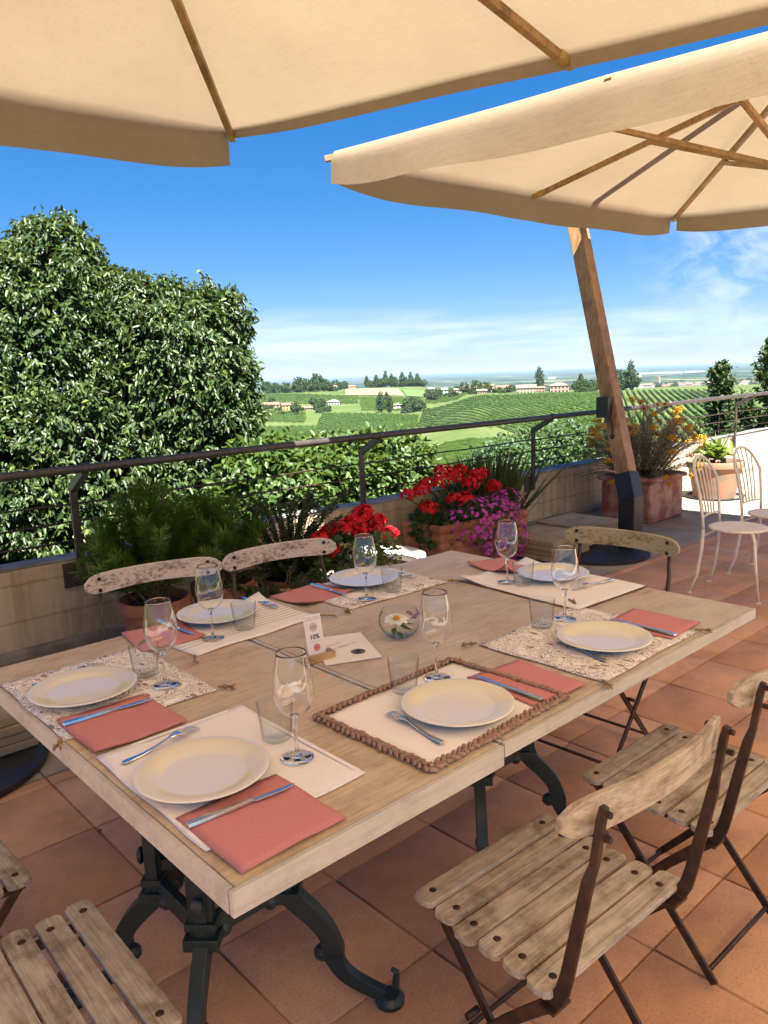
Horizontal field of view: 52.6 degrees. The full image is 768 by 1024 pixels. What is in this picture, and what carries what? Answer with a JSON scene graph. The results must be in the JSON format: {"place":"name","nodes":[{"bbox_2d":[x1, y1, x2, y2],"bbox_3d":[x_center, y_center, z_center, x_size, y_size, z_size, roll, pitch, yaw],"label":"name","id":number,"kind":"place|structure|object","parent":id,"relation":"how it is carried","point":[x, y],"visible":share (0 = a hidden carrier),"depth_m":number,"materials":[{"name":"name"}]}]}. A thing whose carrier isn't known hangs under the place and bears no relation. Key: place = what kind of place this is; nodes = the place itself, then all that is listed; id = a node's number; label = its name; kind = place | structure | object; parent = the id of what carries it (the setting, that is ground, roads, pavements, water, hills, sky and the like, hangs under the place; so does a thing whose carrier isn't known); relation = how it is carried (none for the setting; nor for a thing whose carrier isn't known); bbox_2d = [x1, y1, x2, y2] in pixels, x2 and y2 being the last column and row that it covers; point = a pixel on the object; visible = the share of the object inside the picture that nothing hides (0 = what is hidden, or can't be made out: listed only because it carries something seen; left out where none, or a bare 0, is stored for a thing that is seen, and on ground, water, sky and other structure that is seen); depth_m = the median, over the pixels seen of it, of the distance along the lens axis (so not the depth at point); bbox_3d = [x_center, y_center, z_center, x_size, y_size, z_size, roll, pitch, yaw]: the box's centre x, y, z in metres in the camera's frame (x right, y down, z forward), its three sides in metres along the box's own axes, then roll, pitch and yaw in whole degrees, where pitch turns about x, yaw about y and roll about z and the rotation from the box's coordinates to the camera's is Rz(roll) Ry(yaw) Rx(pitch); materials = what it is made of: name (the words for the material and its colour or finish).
{"place":"outdoors","nodes":[
{"label":"outdoors","id":0,"kind":"place"},
{"bbox_2d":[346,388,403,395],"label":"wheat field","id":1,"kind":"structure","parent":0,"point":[375,391],"depth_m":794.46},
{"bbox_2d":[0,518,767,1023],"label":"terrace floor","id":2,"kind":"structure","parent":0,"point":[268,966],"depth_m":2.36,"materials":[{"name":"tile"}]},
{"bbox_2d":[0,840,41,1023],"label":"folding chair","id":3,"kind":"object","parent":2,"relation":"on","point":[15,877],"visible":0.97,"depth_m":1.77,"materials":[{"name":"brown wood"}]},
{"bbox_2d":[0,899,181,1023],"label":"folding chair","id":4,"kind":"object","parent":2,"relation":"on","point":[96,994],"visible":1,"depth_m":1.47,"materials":[{"name":"brown wood"}]},
{"bbox_2d":[84,557,221,640],"bbox_3d":[-0.765,0.648,2.898,0.524,0.853,0.489,-8,12,-30],"label":"folding chair","id":5,"kind":"object","parent":2,"relation":"on","point":[99,584],"visible":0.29,"depth_m":2.99,"materials":[{"name":"brown wood"}]},
{"bbox_2d":[0,636,503,1023],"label":"dining table","id":6,"kind":"object","parent":2,"relation":"on","point":[385,793],"visible":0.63,"depth_m":1.72,"materials":[{"name":"brown wood"}]},
{"bbox_2d":[0,639,235,750],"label":"placemat","id":7,"kind":"object","parent":6,"relation":"on","point":[146,664],"visible":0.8,"depth_m":2.07,"materials":[{"name":"fabric"}]},
{"bbox_2d":[27,666,136,707],"bbox_3d":[-0.783,0.461,2.027,0.270,0.024,0.270,2,11,24],"label":"dinner plate","id":8,"kind":"object","parent":7,"relation":"on","point":[82,686],"visible":1,"depth_m":2.04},
{"bbox_2d":[143,597,178,689],"bbox_3d":[-0.584,0.344,2.043,0.086,0.235,0.086,2,11,20],"label":"wine glass","id":9,"kind":"object","parent":7,"relation":"on","point":[159,627],"visible":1,"depth_m":2.01,"materials":[{"name":"white"}]},
{"bbox_2d":[56,693,186,751],"bbox_3d":[-0.626,0.496,1.853,0.226,0.009,0.236,-11,14,-41],"label":"napkin","id":10,"kind":"object","parent":6,"relation":"on","point":[124,725],"visible":0.98,"depth_m":1.84,"materials":[{"name":"fabric"}]},
{"bbox_2d":[62,697,153,725],"bbox_3d":[-0.670,0.485,1.902,0.224,0.006,0.018,-10,13,-37],"label":"knife","id":11,"kind":"object","parent":10,"relation":"on","point":[78,719],"visible":1,"depth_m":1.88,"materials":[{"name":"metal"}]},
{"bbox_2d":[96,704,364,850],"bbox_3d":[-0.331,0.530,1.630,0.370,0.006,0.480,-11,14,-41],"label":"placemat","id":12,"kind":"object","parent":6,"relation":"on","point":[322,772],"visible":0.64,"depth_m":1.66,"materials":[{"name":"white fabric"}]},
{"bbox_2d":[122,726,199,763],"bbox_3d":[-0.492,0.510,1.720,0.022,0.011,0.202,5,12,36],"label":"fork","id":13,"kind":"object","parent":12,"relation":"on","point":[173,734],"visible":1,"depth_m":1.73,"materials":[{"name":"metal"}]},
{"bbox_2d":[133,736,269,803],"bbox_3d":[-0.367,0.526,1.576,0.270,0.024,0.270,-11,14,-41],"label":"dinner plate","id":14,"kind":"object","parent":12,"relation":"on","point":[202,769],"visible":1,"depth_m":1.58,"materials":[{"name":"ceramic"}]},
{"bbox_2d":[272,647,313,765],"bbox_3d":[-0.188,0.404,1.624,0.086,0.235,0.086,-11,14,-41],"label":"wine glass","id":15,"kind":"object","parent":12,"relation":"on","point":[292,686],"visible":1,"depth_m":1.59,"materials":[{"name":"white"}]},
{"bbox_2d":[176,774,345,873],"bbox_3d":[-0.228,0.560,1.425,0.226,0.004,0.228,-11,14,-41],"label":"napkin","id":16,"kind":"object","parent":6,"relation":"on","point":[243,839],"visible":0.99,"depth_m":1.41,"materials":[{"name":"fabric"}]},
{"bbox_2d":[186,783,294,827],"bbox_3d":[-0.265,0.548,1.464,0.224,0.006,0.018,-9,12,-35],"label":"knife","id":17,"kind":"object","parent":16,"relation":"on","point":[207,816],"visible":1,"depth_m":1.44,"materials":[{"name":"metal"}]},
{"bbox_2d":[222,538,336,598],"bbox_3d":[-0.315,0.581,3.174,0.524,0.853,0.489,-9,12,-32],"label":"folding chair","id":18,"kind":"object","parent":2,"relation":"on","point":[232,562],"visible":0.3,"depth_m":3.29,"materials":[{"name":"wood"}]},
{"bbox_2d":[0,0,767,796],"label":"garden parasol","id":19,"kind":"object","parent":2,"relation":"on","point":[182,82],"visible":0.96,"depth_m":3.57,"materials":[{"name":"fabric"}]},
{"bbox_2d":[0,737,38,756],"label":"ballast slab","id":20,"kind":"object","parent":19,"relation":"on","point":[18,746],"depth_m":3.27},
{"bbox_2d":[0,730,33,746],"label":"ballast slab","id":21,"kind":"object","parent":20,"relation":"on","point":[14,738],"depth_m":3.26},
{"bbox_2d":[0,723,26,738],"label":"ballast slab","id":22,"kind":"object","parent":21,"relation":"on","point":[12,729],"depth_m":3.24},
{"bbox_2d":[0,705,18,727],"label":"ballast slab","id":23,"kind":"object","parent":22,"relation":"on","point":[7,718],"depth_m":3.25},
{"bbox_2d":[248,550,755,907],"bbox_3d":[0.298,0.705,2.671,1.290,0.749,1.348,-11,14,-41],"label":"dining table","id":24,"kind":"object","parent":2,"relation":"on","point":[480,614],"visible":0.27,"depth_m":2.45,"materials":[{"name":"wood"}]},
{"bbox_2d":[173,592,336,662],"bbox_3d":[-0.484,0.360,2.541,0.390,0.032,0.543,8,14,44],"label":"placemat","id":25,"kind":"object","parent":24,"relation":"on","point":[264,619],"visible":0.63,"depth_m":2.54,"materials":[{"name":"fabric"}]},
{"bbox_2d":[121,620,204,651],"bbox_3d":[-0.703,0.387,2.469,0.204,0.015,0.229,-9,12,-32],"label":"napkin","id":26,"kind":"object","parent":25,"relation":"on","point":[134,637],"visible":0.57,"depth_m":2.45,"materials":[{"name":"fabric"}]},
{"bbox_2d":[195,563,223,641],"bbox_3d":[-0.537,0.279,2.400,0.086,0.235,0.086,2,11,21],"label":"wine glass","id":27,"kind":"object","parent":25,"relation":"on","point":[208,588],"visible":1,"depth_m":2.36,"materials":[{"name":"white"}]},
{"bbox_2d":[176,599,257,624],"bbox_3d":[-0.564,0.344,2.633,0.270,0.024,0.270,-7,11,-27],"label":"dinner plate","id":28,"kind":"object","parent":25,"relation":"on","point":[197,613],"visible":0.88,"depth_m":2.65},
{"bbox_2d":[307,648,335,664],"bbox_3d":[-0.184,0.411,2.219,0.088,0.022,0.034,-9,12,-33],"label":"card stand","id":29,"kind":"object","parent":24,"relation":"on","point":[329,653],"visible":0.59,"depth_m":2.21,"materials":[{"name":"brown wood"}]},
{"bbox_2d":[303,613,325,655],"bbox_3d":[-0.198,0.354,2.216,0.056,0.124,0.004,-9,1,-32],"label":"paper card","id":30,"kind":"object","parent":29,"relation":"on","point":[314,634],"visible":1,"depth_m":2.21,"materials":[{"name":"white"}]},
{"bbox_2d":[323,632,381,665],"bbox_3d":[-0.118,0.403,2.303,0.165,0.004,0.232,-5,11,-17],"label":"leaflet","id":31,"kind":"object","parent":24,"relation":"on","point":[352,647],"visible":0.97,"depth_m":2.29,"materials":[{"name":"paper"}]},
{"bbox_2d":[280,562,459,613],"bbox_3d":[-0.050,0.279,2.953,0.564,0.016,0.423,-11,13,-39],"label":"placemat","id":32,"kind":"object","parent":24,"relation":"on","point":[402,585],"visible":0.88,"depth_m":2.91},
{"bbox_2d":[270,583,352,602],"bbox_3d":[-0.268,0.295,2.872,0.204,0.019,0.239,8,14,44],"label":"napkin","id":33,"kind":"object","parent":32,"relation":"on","point":[307,594],"visible":0.98,"depth_m":2.87,"materials":[{"name":"fabric"}]},
{"bbox_2d":[329,568,398,587],"bbox_3d":[-0.078,0.259,3.007,0.270,0.024,0.270,1,11,18],"label":"dinner plate","id":34,"kind":"object","parent":32,"relation":"on","point":[353,577],"visible":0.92,"depth_m":3.02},
{"bbox_2d":[352,533,376,601],"bbox_3d":[-0.067,0.196,2.760,0.086,0.235,0.086,4,12,33],"label":"wine glass","id":35,"kind":"object","parent":32,"relation":"on","point":[364,556],"visible":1,"depth_m":2.72,"materials":[{"name":"white"}]},
{"bbox_2d":[312,657,569,772],"bbox_3d":[0.142,0.465,1.872,0.518,0.018,0.399,-12,14,-43],"label":"placemat","id":36,"kind":"object","parent":24,"relation":"on","point":[366,718],"visible":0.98,"depth_m":1.78,"materials":[{"name":"white fabric"}]},
{"bbox_2d":[385,711,444,743],"bbox_3d":[0.068,0.482,1.757,0.023,0.011,0.202,-9,12,-34],"label":"fork","id":37,"kind":"object","parent":36,"relation":"on","point":[428,735],"visible":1,"depth_m":1.76,"materials":[{"name":"metal"}]},
{"bbox_2d":[419,588,451,681],"bbox_3d":[0.135,0.321,2.021,0.086,0.235,0.086,-12,14,-43],"label":"wine glass","id":38,"kind":"object","parent":36,"relation":"on","point":[435,620],"visible":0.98,"depth_m":1.98,"materials":[{"name":"white"}]},
{"bbox_2d":[400,679,514,726],"bbox_3d":[0.174,0.458,1.842,0.270,0.024,0.270,1,11,17],"label":"dinner plate","id":39,"kind":"object","parent":36,"relation":"on","point":[457,702],"visible":1,"depth_m":1.85,"materials":[{"name":"ceramic"}]},
{"bbox_2d":[467,557,524,572],"bbox_3d":[0.488,0.199,3.165,0.194,0.049,0.254,-8,12,-29],"label":"napkin","id":40,"kind":"object","parent":24,"relation":"on","point":[496,564],"visible":0.75,"depth_m":3.19,"materials":[{"name":"fabric"}]},
{"bbox_2d":[467,659,585,705],"bbox_3d":[0.362,0.433,1.999,0.199,0.007,0.236,-9,12,-35],"label":"napkin","id":41,"kind":"object","parent":24,"relation":"on","point":[524,670],"visible":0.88,"depth_m":2.00,"materials":[{"name":"fabric"}]},
{"bbox_2d":[473,675,543,701],"bbox_3d":[0.308,0.439,1.951,0.018,0.006,0.224,-11,13,-41],"label":"knife","id":42,"kind":"object","parent":41,"relation":"on","point":[527,694],"visible":0.97,"depth_m":1.92,"materials":[{"name":"metal"}]},
{"bbox_2d":[458,557,646,609],"bbox_3d":[0.618,0.256,2.907,0.408,0.027,0.568,-10,13,-38],"label":"placemat","id":43,"kind":"object","parent":24,"relation":"on","point":[588,595],"visible":0.84,"depth_m":2.83,"materials":[{"name":"white fabric"}]},
{"bbox_2d":[495,519,517,583],"bbox_3d":[0.460,0.148,2.913,0.086,0.235,0.086,1,11,15],"label":"wine glass","id":44,"kind":"object","parent":43,"relation":"on","point":[506,540],"visible":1,"depth_m":2.88,"materials":[{"name":"white"}]},
{"bbox_2d":[517,563,588,582],"bbox_3d":[0.646,0.237,2.973,0.270,0.024,0.270,-2,10,2],"label":"dinner plate","id":45,"kind":"object","parent":43,"relation":"on","point":[541,572],"visible":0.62,"depth_m":3.00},
{"bbox_2d":[461,598,712,689],"bbox_3d":[0.601,0.370,2.300,0.592,0.015,0.502,-12,14,-42],"label":"placemat","id":46,"kind":"object","parent":24,"relation":"on","point":[531,641],"visible":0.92,"depth_m":2.22,"materials":[{"name":"fabric"}]},
{"bbox_2d":[551,545,578,621],"bbox_3d":[0.573,0.225,2.462,0.086,0.235,0.086,6,13,38],"label":"wine glass","id":47,"kind":"object","parent":46,"relation":"on","point":[564,570],"visible":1,"depth_m":2.42,"materials":[{"name":"white"}]},
{"bbox_2d":[556,620,652,651],"bbox_3d":[0.637,0.366,2.252,0.270,0.024,0.270,0,10,13],"label":"dinner plate","id":48,"kind":"object","parent":46,"relation":"on","point":[603,636],"visible":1,"depth_m":2.27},
{"bbox_2d":[608,608,700,638],"bbox_3d":[0.829,0.343,2.410,0.199,0.005,0.226,-12,14,-43],"label":"napkin","id":49,"kind":"object","parent":46,"relation":"on","point":[678,626],"visible":0.84,"depth_m":2.42,"materials":[{"name":"fabric"}]},
{"bbox_2d":[415,715,735,1023],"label":"folding chair","id":50,"kind":"object","parent":2,"relation":"on","point":[550,931],"visible":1,"depth_m":1.58,"materials":[{"name":"brown wood"}]},
{"bbox_2d":[536,526,679,762],"bbox_3d":[0.869,0.530,3.203,0.489,0.853,0.524,-12,14,-43],"label":"folding chair","id":51,"kind":"object","parent":2,"relation":"on","point":[669,548],"visible":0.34,"depth_m":3.21,"materials":[{"name":"brown wood"}]},
{"bbox_2d":[583,668,767,984],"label":"folding chair","id":52,"kind":"object","parent":2,"relation":"on","point":[744,781],"visible":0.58,"depth_m":2.02,"materials":[{"name":"brown wood"}]},
{"bbox_2d":[686,454,767,603],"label":"garden chair","id":53,"kind":"object","parent":2,"relation":"on","point":[751,529],"visible":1,"depth_m":5.23,"materials":[{"name":"white metal"}]},
{"bbox_2d":[726,446,767,573],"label":"garden chair","id":54,"kind":"object","parent":2,"relation":"on","point":[760,513],"visible":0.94,"depth_m":5.71,"materials":[{"name":"white metal"}]},
{"bbox_2d":[0,25,767,380],"label":"sky","id":55,"kind":"structure","parent":0,"point":[341,281],"materials":[{"name":"blue"}]},
{"bbox_2d":[3,362,766,559],"bbox_3d":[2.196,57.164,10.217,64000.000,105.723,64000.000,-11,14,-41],"label":"ground","id":56,"kind":"structure","parent":0,"point":[564,376],"depth_m":971.34,"materials":[{"name":"plant"}]},
{"bbox_2d":[0,204,271,564],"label":"ivy tree","id":57,"kind":"object","parent":56,"relation":"on","point":[92,317],"visible":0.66,"depth_m":8.21,"materials":[{"name":"green plant"}]},
{"bbox_2d":[260,409,305,422],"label":"vineyard","id":58,"kind":"object","parent":56,"relation":"on","point":[288,416],"visible":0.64,"depth_m":539.29,"materials":[{"name":"green plant"}]},
{"bbox_2d":[260,425,317,439],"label":"vineyard","id":59,"kind":"object","parent":56,"relation":"on","point":[293,429],"visible":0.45,"depth_m":425.58,"materials":[{"name":"green plant"}]},
{"bbox_2d":[261,393,358,403],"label":"vineyard","id":60,"kind":"object","parent":56,"relation":"on","point":[301,398],"visible":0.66,"depth_m":729.58,"materials":[{"name":"green plant"}]},
{"bbox_2d":[196,421,442,521],"bbox_3d":[-0.485,1.610,8.927,3.626,5.279,1.920,-11,14,-41],"label":"laurel hedge","id":61,"kind":"object","parent":56,"relation":"on","point":[262,464],"visible":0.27,"depth_m":7.95,"materials":[{"name":"green plant"}]},
{"bbox_2d":[312,412,418,434],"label":"vineyard","id":62,"kind":"object","parent":56,"relation":"on","point":[393,420],"visible":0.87,"depth_m":469.13,"materials":[{"name":"green plant"}]},
{"bbox_2d":[359,396,417,410],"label":"vineyard","id":63,"kind":"object","parent":56,"relation":"on","point":[368,404],"visible":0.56,"depth_m":645.31,"materials":[{"name":"green plant"}]},
{"bbox_2d":[421,437,509,464],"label":"vineyard","id":64,"kind":"object","parent":56,"relation":"on","point":[465,443],"visible":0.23,"depth_m":237.23,"materials":[{"name":"green plant"}]},
{"bbox_2d":[459,428,538,472],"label":"slope bush","id":65,"kind":"object","parent":56,"relation":"on","point":[493,451],"visible":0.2,"depth_m":29.18,"materials":[{"name":"green plant"}]},
{"bbox_2d":[416,391,600,436],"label":"vineyard","id":66,"kind":"object","parent":56,"relation":"on","point":[551,401],"visible":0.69,"depth_m":405.88,"materials":[{"name":"green plant"}]},
{"bbox_2d":[504,421,577,466],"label":"slope bush","id":67,"kind":"object","parent":56,"relation":"on","point":[528,435],"visible":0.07,"depth_m":31.16,"materials":[{"name":"green plant"}]},
{"bbox_2d":[526,418,607,468],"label":"slope bush","id":68,"kind":"object","parent":56,"relation":"on","point":[573,427],"visible":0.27,"depth_m":26.82,"materials":[{"name":"green plant"}]},
{"bbox_2d":[605,388,741,442],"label":"vineyard","id":69,"kind":"object","parent":56,"relation":"on","point":[679,398],"visible":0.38,"depth_m":404.48,"materials":[{"name":"green plant"}]},
{"bbox_2d":[687,359,750,440],"bbox_3d":[6.741,0.636,15.993,1.211,7.437,1.213,-11,14,-41],"label":"young oak","id":70,"kind":"object","parent":56,"relation":"on","point":[720,376],"visible":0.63,"depth_m":15.36,"materials":[{"name":"green plant"}]},
{"bbox_2d":[727,389,759,433],"bbox_3d":[7.648,0.881,16.792,0.968,6.991,0.992,-11,14,-41],"label":"young oak","id":71,"kind":"object","parent":56,"relation":"on","point":[751,413],"visible":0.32,"depth_m":16.13,"materials":[{"name":"green plant"}]},
{"bbox_2d":[737,337,767,430],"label":"young oak","id":72,"kind":"object","parent":56,"relation":"on","point":[761,375],"visible":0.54,"depth_m":12.37,"materials":[{"name":"green plant"}]},
{"bbox_2d":[515,384,536,392],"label":"house","id":73,"kind":"structure","parent":0,"point":[528,388],"depth_m":617.26,"materials":[{"name":"paint"}]},
{"bbox_3d":[0.048,0.339,2.389,0.131,0.087,0.131,-11,14,-41],"label":"flower bowl","id":74,"kind":"object","parent":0,"visible":0},
{"bbox_2d":[384,613,411,638],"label":"daisy","id":75,"kind":"object","parent":74,"relation":"in","point":[398,619],"visible":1,"depth_m":2.37,"materials":[{"name":"white plant"}]},
{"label":"terrace slab","id":76,"kind":"structure","parent":0,"visible":0},
{"bbox_2d":[0,427,767,653],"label":"parapet wall","id":77,"kind":"structure","parent":76,"relation":"attached to","point":[40,603],"depth_m":4.87,"materials":[{"name":"concrete"}]},
{"bbox_2d":[0,391,767,588],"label":"railing","id":78,"kind":"object","parent":77,"relation":"attached to","point":[82,470],"visible":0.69,"depth_m":5.53,"materials":[{"name":"metal"}]},
{"bbox_2d":[0,466,767,787],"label":"paving strip","id":79,"kind":"object","parent":76,"relation":"on","point":[684,528],"visible":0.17,"depth_m":7.56,"materials":[{"name":"stone"}]},
{"bbox_2d":[117,587,191,630],"bbox_3d":[-1.284,0.653,4.407,0.408,0.362,0.408,-11,14,-41],"label":"terracotta pot","id":80,"kind":"object","parent":79,"relation":"on","point":[130,611],"visible":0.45,"depth_m":4.28,"materials":[{"name":"ceramic"}]},
{"bbox_2d":[68,475,231,605],"bbox_3d":[-1.296,0.152,4.368,0.932,0.750,0.740,-11,14,-41],"label":"feathery shrub","id":81,"kind":"object","parent":80,"relation":"in","point":[147,530],"visible":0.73,"depth_m":4.26,"materials":[{"name":"green plant"}]},
{"bbox_2d":[190,573,255,602],"bbox_3d":[-0.959,0.589,4.697,0.388,0.362,0.388,-11,14,-41],"label":"terracotta pot","id":82,"kind":"object","parent":79,"relation":"on","point":[229,594],"visible":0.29,"depth_m":4.56,"materials":[{"name":"ceramic"}]},
{"bbox_2d":[166,487,272,585],"bbox_3d":[-1.042,0.147,4.715,0.798,0.619,0.714,-11,14,-41],"label":"feathery shrub","id":83,"kind":"object","parent":82,"relation":"on","point":[216,512],"visible":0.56,"depth_m":4.60,"materials":[{"name":"green plant"}]},
{"bbox_2d":[257,572,314,595],"bbox_3d":[-0.603,0.548,5.018,0.408,0.302,0.408,-11,14,-41],"label":"terracotta pot","id":84,"kind":"object","parent":79,"relation":"on","point":[277,581],"visible":0.1,"depth_m":4.83,"materials":[{"name":"ceramic"}]},
{"bbox_2d":[229,484,356,583],"bbox_3d":[-0.612,0.156,4.944,0.910,0.638,0.785,-2,10,-2],"label":"cotoneaster","id":85,"kind":"object","parent":84,"relation":"in","point":[279,569],"visible":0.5,"depth_m":4.87,"materials":[{"name":"green plant"}]},
{"bbox_2d":[333,546,425,567],"bbox_3d":[-0.020,0.470,5.106,0.612,0.382,0.612,-11,14,-41],"label":"white pot","id":86,"kind":"object","parent":79,"relation":"on","point":[410,553],"visible":0.23,"depth_m":5.20,"materials":[{"name":"ceramic"}]},
{"bbox_2d":[304,504,402,577],"bbox_3d":[-0.177,0.240,4.901,0.710,0.572,0.502,-11,14,-41],"label":"geranium","id":87,"kind":"object","parent":86,"relation":"in","point":[351,523],"visible":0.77,"depth_m":4.85,"materials":[{"name":"red plant"}]},
{"bbox_2d":[401,505,528,558],"bbox_3d":[0.672,0.219,6.309,0.995,0.400,0.455,-10,13,-37],"label":"scalloped planter","id":88,"kind":"object","parent":79,"relation":"on","point":[442,537],"visible":0.41,"depth_m":6.03,"materials":[{"name":"ceramic"}]},
{"bbox_2d":[399,463,502,550],"bbox_3d":[0.565,-0.062,6.221,1.063,0.648,0.521,-11,14,-41],"label":"geranium","id":89,"kind":"object","parent":88,"relation":"in","point":[423,513],"visible":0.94,"depth_m":6.05,"materials":[{"name":"red plant"}]},
{"bbox_2d":[444,487,529,559],"bbox_3d":[0.830,0.129,6.181,0.914,0.573,0.497,-11,14,-41],"label":"magenta verbena","id":90,"kind":"object","parent":88,"relation":"in","point":[488,545],"visible":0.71,"depth_m":6.03,"materials":[{"name":"purple plant"}]},
{"bbox_2d":[412,443,569,513],"bbox_3d":[0.935,-0.169,6.849,1.658,0.912,0.973,-11,14,-41],"label":"grass tuft","id":91,"kind":"object","parent":79,"relation":"on","point":[501,474],"visible":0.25,"depth_m":6.78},
{"bbox_2d":[324,31,767,565],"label":"garden parasol","id":92,"kind":"object","parent":79,"relation":"on","point":[650,149],"visible":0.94,"depth_m":5.40,"materials":[{"name":"fabric"}]},
{"bbox_2d":[514,546,588,561],"bbox_3d":[1.327,0.311,6.453,0.529,0.038,0.529,-11,13,-41],"label":"ballast slab","id":93,"kind":"object","parent":92,"relation":"on","point":[539,557],"depth_m":6.21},
{"bbox_2d":[517,544,590,556],"bbox_3d":[1.339,0.271,6.448,0.526,0.038,0.526,-11,13,-41],"label":"ballast slab","id":94,"kind":"object","parent":93,"relation":"on","point":[539,552],"depth_m":6.22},
{"bbox_2d":[518,542,577,551],"bbox_3d":[1.325,0.232,6.438,0.526,0.038,0.526,-11,14,-41],"label":"ballast slab","id":95,"kind":"object","parent":94,"relation":"on","point":[539,547],"depth_m":6.19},
{"bbox_2d":[518,524,569,546],"bbox_3d":[1.329,0.192,6.428,0.530,0.038,0.530,-12,14,-42],"label":"ballast slab","id":96,"kind":"object","parent":95,"relation":"on","point":[548,536],"depth_m":6.30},
{"bbox_2d":[598,470,686,523],"bbox_3d":[2.636,-0.177,7.938,0.720,0.458,0.600,-11,14,-41],"label":"red clay planter","id":97,"kind":"object","parent":79,"relation":"on","point":[661,502],"visible":0.59,"depth_m":7.76,"materials":[{"name":"ceramic"}]},
{"bbox_2d":[580,395,708,491],"bbox_3d":[2.608,-0.722,7.803,1.676,0.933,1.148,-11,14,-41],"label":"yellow bush","id":98,"kind":"object","parent":97,"relation":"in","point":[654,461],"visible":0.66,"depth_m":7.65,"materials":[{"name":"green plant"}]},
{"bbox_2d":[684,458,744,500],"bbox_3d":[3.801,-0.377,8.941,0.651,0.434,0.651,-11,14,-41],"label":"terracotta pot","id":99,"kind":"object","parent":79,"relation":"on","point":[725,471],"visible":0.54,"depth_m":8.72,"materials":[{"name":"ceramic"}]},
{"bbox_2d":[692,431,733,462],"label":"leafy plant","id":100,"kind":"object","parent":99,"relation":"in","point":[717,450],"visible":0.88,"depth_m":8.84,"materials":[{"name":"green plant"}]},
{"bbox_2d":[0,462,767,665],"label":"paving kerb","id":101,"kind":"structure","parent":76,"relation":"on","point":[51,647],"depth_m":4.71,"materials":[{"name":"concrete"}]},
{"bbox_3d":[-0.598,0.673,4.494,0.347,0.242,0.347,-11,14,-41],"label":"terracotta pot","id":102,"kind":"object","parent":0,"visible":0},
{"bbox_2d":[222,560,330,599],"bbox_3d":[-0.585,0.511,4.456,0.835,0.404,0.604,-11,14,-41],"label":"trailing plant","id":103,"kind":"object","parent":102,"relation":"in","point":[306,579],"visible":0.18,"depth_m":4.46,"materials":[{"name":"green plant"}]},
{"bbox_3d":[1.723,0.170,6.904,0.533,0.038,0.533,-11,14,-42],"label":"ballast slab","id":104,"kind":"object","parent":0,"visible":0},
{"bbox_2d":[606,524,617,528],"bbox_3d":[1.725,0.129,6.902,0.532,0.038,0.532,-11,13,-40],"label":"ballast slab","id":105,"kind":"object","parent":104,"relation":"on","point":[615,526],"depth_m":6.80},
{"bbox_2d":[536,513,617,528],"bbox_3d":[1.724,0.091,6.889,0.530,0.038,0.530,-11,13,-41],"label":"ballast slab","id":106,"kind":"object","parent":105,"relation":"on","point":[569,520],"depth_m":6.84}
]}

